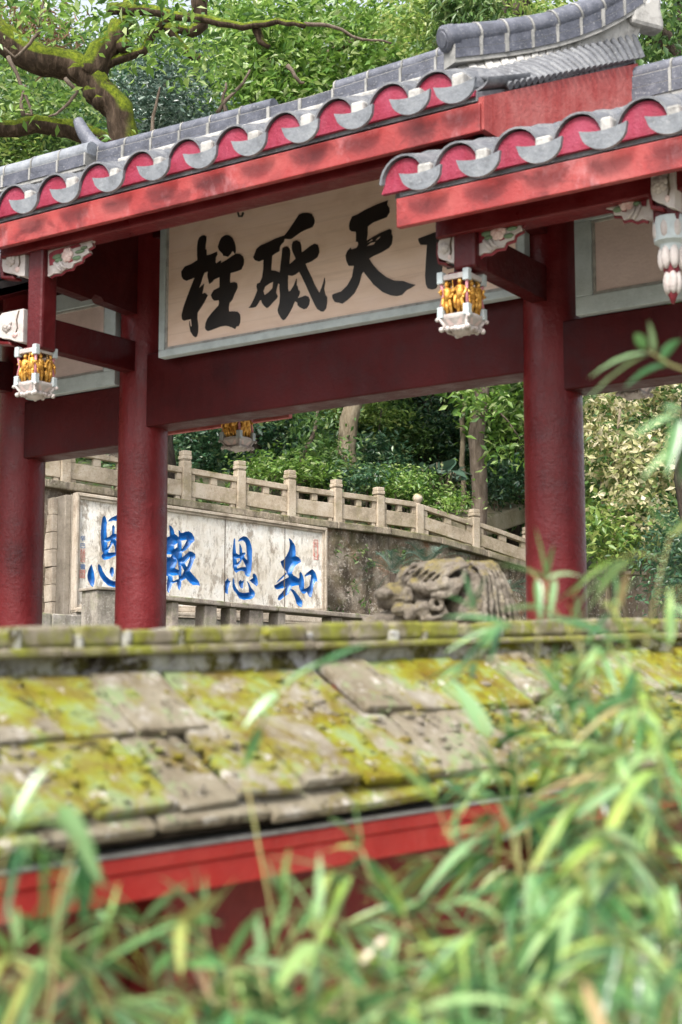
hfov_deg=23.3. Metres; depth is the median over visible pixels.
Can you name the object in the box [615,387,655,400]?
hanging lantern
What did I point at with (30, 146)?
leafy tree
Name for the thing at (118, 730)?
mossy roofed wall
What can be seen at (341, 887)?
bamboo
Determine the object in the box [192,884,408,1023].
bamboo
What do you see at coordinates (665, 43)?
corner tree
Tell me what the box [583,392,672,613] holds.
variegated shrub
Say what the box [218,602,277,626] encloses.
stone bench
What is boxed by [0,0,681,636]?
memorial gate
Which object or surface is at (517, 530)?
woodland tree
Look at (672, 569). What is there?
shrub
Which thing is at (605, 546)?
variegated shrub
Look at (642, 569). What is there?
forest tree
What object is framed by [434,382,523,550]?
woodland tree
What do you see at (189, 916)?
bamboo
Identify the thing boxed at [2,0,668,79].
sky
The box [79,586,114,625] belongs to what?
stone pedestal
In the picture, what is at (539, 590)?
bamboo shoot
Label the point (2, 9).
forest tree
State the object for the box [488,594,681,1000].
bamboo
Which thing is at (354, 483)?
shrub
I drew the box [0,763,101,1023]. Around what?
bamboo
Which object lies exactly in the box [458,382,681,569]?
forest tree
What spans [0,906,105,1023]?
bamboo
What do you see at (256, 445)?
woodland tree
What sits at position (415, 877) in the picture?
bamboo
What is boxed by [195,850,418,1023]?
bamboo
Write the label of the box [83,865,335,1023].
bamboo
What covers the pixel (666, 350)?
bamboo twig
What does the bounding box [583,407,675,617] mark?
variegated shrub
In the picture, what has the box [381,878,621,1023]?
bamboo
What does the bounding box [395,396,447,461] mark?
shrub
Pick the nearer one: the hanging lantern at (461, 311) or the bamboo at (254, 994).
the bamboo at (254, 994)
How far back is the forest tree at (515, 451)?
47.35 m
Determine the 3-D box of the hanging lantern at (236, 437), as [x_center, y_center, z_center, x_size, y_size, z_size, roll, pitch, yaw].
[-0.910,-0.724,14.584,0.248,0.392,0.249,-5,-10,35]
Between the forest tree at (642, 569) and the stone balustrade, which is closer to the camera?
the stone balustrade
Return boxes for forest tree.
[0,1,45,77]
[0,3,139,85]
[0,4,25,75]
[0,34,119,128]
[5,33,123,160]
[81,0,228,128]
[110,0,250,112]
[321,396,434,489]
[333,384,522,517]
[410,383,584,551]
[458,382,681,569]
[467,419,642,500]
[518,302,678,570]
[627,386,681,571]
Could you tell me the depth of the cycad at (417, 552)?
27.47 m
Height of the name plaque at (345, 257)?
1.215 m
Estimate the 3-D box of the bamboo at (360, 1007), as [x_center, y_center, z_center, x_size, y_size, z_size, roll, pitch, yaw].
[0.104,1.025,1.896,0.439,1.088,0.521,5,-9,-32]
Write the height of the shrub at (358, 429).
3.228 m
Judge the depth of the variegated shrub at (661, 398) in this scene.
26.98 m
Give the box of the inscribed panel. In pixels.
[44,492,326,626]
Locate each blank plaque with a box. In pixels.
[26,294,120,400]
[574,213,681,317]
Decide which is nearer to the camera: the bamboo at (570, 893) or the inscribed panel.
the bamboo at (570, 893)
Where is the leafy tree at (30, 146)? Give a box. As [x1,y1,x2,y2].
[0,48,128,166]
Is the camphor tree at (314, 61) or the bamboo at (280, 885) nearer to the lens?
the bamboo at (280, 885)
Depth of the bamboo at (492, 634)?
3.06 m
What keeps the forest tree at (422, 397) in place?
on the hillside
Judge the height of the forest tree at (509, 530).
7.963 m
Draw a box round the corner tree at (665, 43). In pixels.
[635,0,681,521]
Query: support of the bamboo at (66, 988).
on the courtyard paving
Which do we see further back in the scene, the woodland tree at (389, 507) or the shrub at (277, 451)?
the woodland tree at (389, 507)
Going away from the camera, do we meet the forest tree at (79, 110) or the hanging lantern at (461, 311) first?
the hanging lantern at (461, 311)
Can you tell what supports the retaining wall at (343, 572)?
on the hillside
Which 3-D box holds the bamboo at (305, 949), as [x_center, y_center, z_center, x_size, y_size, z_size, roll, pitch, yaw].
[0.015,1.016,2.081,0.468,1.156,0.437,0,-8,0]
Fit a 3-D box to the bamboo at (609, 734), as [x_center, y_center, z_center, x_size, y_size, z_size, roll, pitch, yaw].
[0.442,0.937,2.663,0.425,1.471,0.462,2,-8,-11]
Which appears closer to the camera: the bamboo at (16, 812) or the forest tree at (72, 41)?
the bamboo at (16, 812)
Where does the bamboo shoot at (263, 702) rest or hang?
on the courtyard paving
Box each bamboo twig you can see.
[579,322,681,409]
[630,404,681,486]
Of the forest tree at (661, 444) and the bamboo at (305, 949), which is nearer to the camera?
the bamboo at (305, 949)
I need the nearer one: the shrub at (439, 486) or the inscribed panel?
the inscribed panel
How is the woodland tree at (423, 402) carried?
on the hillside
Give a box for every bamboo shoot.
[208,644,368,988]
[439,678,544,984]
[445,568,660,1023]
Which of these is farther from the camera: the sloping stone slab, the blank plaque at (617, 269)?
the sloping stone slab
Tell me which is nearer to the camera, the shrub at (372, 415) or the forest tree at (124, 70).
the shrub at (372, 415)
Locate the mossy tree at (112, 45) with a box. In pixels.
[0,0,391,145]
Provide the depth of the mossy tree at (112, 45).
19.78 m
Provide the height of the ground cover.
6.547 m
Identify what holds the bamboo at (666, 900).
on the courtyard paving
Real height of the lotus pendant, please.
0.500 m
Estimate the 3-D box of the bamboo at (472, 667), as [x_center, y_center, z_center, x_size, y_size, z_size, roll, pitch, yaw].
[0.370,0.909,3.037,0.446,1.630,0.240,2,-8,-16]
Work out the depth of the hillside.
32.46 m
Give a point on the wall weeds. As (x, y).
(357, 590)
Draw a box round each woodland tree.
[249,411,331,478]
[256,408,382,498]
[386,397,416,510]
[418,396,435,417]
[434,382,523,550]
[459,397,466,510]
[489,383,521,545]
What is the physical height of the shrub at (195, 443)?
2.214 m
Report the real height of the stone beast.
2.172 m
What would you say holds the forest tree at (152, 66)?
on the hillside
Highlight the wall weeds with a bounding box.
[327,544,468,613]
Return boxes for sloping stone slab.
[429,501,524,541]
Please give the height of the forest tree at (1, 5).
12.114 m
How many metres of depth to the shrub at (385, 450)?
34.95 m
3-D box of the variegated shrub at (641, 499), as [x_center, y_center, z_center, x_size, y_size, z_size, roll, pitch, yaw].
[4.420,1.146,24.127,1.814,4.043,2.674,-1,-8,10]
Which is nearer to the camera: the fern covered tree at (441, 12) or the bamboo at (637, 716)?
the bamboo at (637, 716)
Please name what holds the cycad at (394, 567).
on the hillside
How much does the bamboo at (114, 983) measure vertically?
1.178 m
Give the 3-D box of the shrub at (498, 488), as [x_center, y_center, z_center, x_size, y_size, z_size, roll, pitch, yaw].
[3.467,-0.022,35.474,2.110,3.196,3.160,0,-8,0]
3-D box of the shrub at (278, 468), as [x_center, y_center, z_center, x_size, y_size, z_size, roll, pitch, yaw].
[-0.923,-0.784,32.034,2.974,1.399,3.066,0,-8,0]
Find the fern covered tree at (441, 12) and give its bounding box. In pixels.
[352,0,577,60]
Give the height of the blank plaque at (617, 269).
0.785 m
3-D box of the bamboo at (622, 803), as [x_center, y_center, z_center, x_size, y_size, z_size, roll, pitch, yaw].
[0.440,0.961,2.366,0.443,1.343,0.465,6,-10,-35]
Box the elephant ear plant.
[393,457,471,542]
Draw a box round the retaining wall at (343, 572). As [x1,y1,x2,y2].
[42,479,525,621]
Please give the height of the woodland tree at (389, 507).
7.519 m
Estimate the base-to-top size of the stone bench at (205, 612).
0.879 m
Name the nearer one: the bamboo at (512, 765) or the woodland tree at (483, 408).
the bamboo at (512, 765)
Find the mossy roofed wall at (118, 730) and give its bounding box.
[0,618,681,1023]
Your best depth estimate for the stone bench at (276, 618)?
26.18 m
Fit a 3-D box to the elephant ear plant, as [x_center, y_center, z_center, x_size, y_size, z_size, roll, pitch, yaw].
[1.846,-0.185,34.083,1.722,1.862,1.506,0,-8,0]
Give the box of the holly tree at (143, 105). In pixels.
[80,19,240,497]
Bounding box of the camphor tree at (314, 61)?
[155,0,435,504]
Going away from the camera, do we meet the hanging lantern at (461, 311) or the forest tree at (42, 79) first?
the hanging lantern at (461, 311)
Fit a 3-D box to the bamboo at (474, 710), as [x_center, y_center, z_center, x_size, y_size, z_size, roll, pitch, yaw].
[0.351,0.948,2.487,0.097,1.404,0.456,8,-11,-44]
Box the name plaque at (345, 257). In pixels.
[158,179,529,358]
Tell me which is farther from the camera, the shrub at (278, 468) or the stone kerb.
the shrub at (278, 468)
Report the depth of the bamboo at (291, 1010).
1.94 m
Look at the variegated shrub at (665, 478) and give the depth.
25.32 m
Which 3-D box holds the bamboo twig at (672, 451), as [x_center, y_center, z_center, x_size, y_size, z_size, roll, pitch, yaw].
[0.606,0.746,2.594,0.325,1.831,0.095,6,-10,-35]
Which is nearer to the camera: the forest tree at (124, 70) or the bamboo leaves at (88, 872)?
the bamboo leaves at (88, 872)
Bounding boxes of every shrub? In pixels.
[173,426,254,473]
[206,423,281,474]
[221,438,362,494]
[224,412,337,486]
[261,429,372,499]
[298,447,405,507]
[306,399,422,507]
[310,407,378,449]
[335,418,435,492]
[352,462,487,529]
[357,397,450,511]
[363,450,468,516]
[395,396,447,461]
[406,393,487,469]
[457,451,524,536]
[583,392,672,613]
[583,394,643,569]
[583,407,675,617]
[585,467,679,618]
[585,478,663,569]
[585,481,667,617]
[601,425,675,617]
[610,500,681,618]
[620,383,681,618]
[651,485,677,568]
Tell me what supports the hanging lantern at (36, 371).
hanging from the memorial gate
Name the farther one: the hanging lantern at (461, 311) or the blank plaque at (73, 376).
the blank plaque at (73, 376)
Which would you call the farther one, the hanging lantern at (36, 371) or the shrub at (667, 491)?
the shrub at (667, 491)
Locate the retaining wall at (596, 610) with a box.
[587,570,681,618]
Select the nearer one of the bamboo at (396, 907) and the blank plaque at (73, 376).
the bamboo at (396, 907)
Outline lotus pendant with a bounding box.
[652,213,681,303]
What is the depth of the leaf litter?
32.57 m
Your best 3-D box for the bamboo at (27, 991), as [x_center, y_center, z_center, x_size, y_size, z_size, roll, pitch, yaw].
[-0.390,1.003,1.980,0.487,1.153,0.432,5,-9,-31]
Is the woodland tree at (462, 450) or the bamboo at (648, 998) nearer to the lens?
the bamboo at (648, 998)
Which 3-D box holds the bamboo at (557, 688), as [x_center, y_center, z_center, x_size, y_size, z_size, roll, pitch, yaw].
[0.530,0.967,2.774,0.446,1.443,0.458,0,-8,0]
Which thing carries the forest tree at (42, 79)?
on the hillside
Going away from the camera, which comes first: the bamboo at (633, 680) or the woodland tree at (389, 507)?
the bamboo at (633, 680)
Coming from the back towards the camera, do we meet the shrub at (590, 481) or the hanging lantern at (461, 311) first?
the shrub at (590, 481)
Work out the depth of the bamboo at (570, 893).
2.21 m
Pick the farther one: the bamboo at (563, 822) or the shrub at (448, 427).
the shrub at (448, 427)
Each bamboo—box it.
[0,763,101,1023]
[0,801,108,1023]
[0,870,180,1023]
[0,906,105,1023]
[9,883,202,1023]
[25,832,146,1023]
[41,879,253,1023]
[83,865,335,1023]
[130,912,336,1023]
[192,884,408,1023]
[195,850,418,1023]
[241,899,531,1023]
[254,852,457,1023]
[265,793,520,1023]
[302,865,539,1023]
[333,923,527,1023]
[340,752,584,1003]
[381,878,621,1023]
[402,777,671,1022]
[413,527,620,1002]
[422,570,564,986]
[433,687,586,1016]
[443,923,681,1023]
[480,570,673,1023]
[480,847,681,1023]
[485,505,681,1021]
[485,796,681,1023]
[487,588,681,1017]
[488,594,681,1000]
[490,726,681,1023]
[518,881,681,1023]
[520,660,681,981]
[521,641,681,1023]
[525,712,681,1023]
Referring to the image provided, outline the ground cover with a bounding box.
[75,458,590,569]
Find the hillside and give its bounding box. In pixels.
[45,433,663,570]
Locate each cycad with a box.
[356,548,421,588]
[387,541,468,568]
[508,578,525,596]
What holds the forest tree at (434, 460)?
on the hillside
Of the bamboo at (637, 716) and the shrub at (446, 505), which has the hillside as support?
the shrub at (446, 505)
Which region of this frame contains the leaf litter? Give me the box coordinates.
[270,482,401,529]
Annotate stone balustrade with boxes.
[45,450,525,561]
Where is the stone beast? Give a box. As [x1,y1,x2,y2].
[362,557,517,637]
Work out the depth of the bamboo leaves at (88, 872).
1.96 m
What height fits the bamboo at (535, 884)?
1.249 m
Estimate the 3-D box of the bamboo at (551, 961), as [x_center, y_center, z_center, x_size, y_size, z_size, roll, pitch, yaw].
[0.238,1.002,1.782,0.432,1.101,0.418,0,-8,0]
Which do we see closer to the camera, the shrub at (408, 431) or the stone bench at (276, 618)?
the stone bench at (276, 618)
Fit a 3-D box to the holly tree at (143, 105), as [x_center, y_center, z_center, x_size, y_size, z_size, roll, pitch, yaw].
[-3.085,-4.830,29.997,3.389,9.480,4.408,2,-8,-11]
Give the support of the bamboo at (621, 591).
on the courtyard paving
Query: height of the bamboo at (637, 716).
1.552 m
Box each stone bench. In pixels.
[166,595,229,627]
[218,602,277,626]
[265,607,369,625]
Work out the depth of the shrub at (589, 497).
31.11 m
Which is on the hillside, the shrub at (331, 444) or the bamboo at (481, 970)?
the shrub at (331, 444)
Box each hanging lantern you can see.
[12,343,58,400]
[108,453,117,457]
[218,420,256,452]
[435,267,488,338]
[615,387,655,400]
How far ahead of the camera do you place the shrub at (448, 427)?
38.05 m
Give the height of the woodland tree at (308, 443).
3.064 m
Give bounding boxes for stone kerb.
[42,613,80,625]
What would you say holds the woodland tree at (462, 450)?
on the hillside
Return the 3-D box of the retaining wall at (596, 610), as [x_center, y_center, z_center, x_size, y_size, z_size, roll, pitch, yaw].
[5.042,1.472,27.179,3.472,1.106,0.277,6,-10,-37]
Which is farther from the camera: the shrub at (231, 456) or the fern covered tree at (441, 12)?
the shrub at (231, 456)

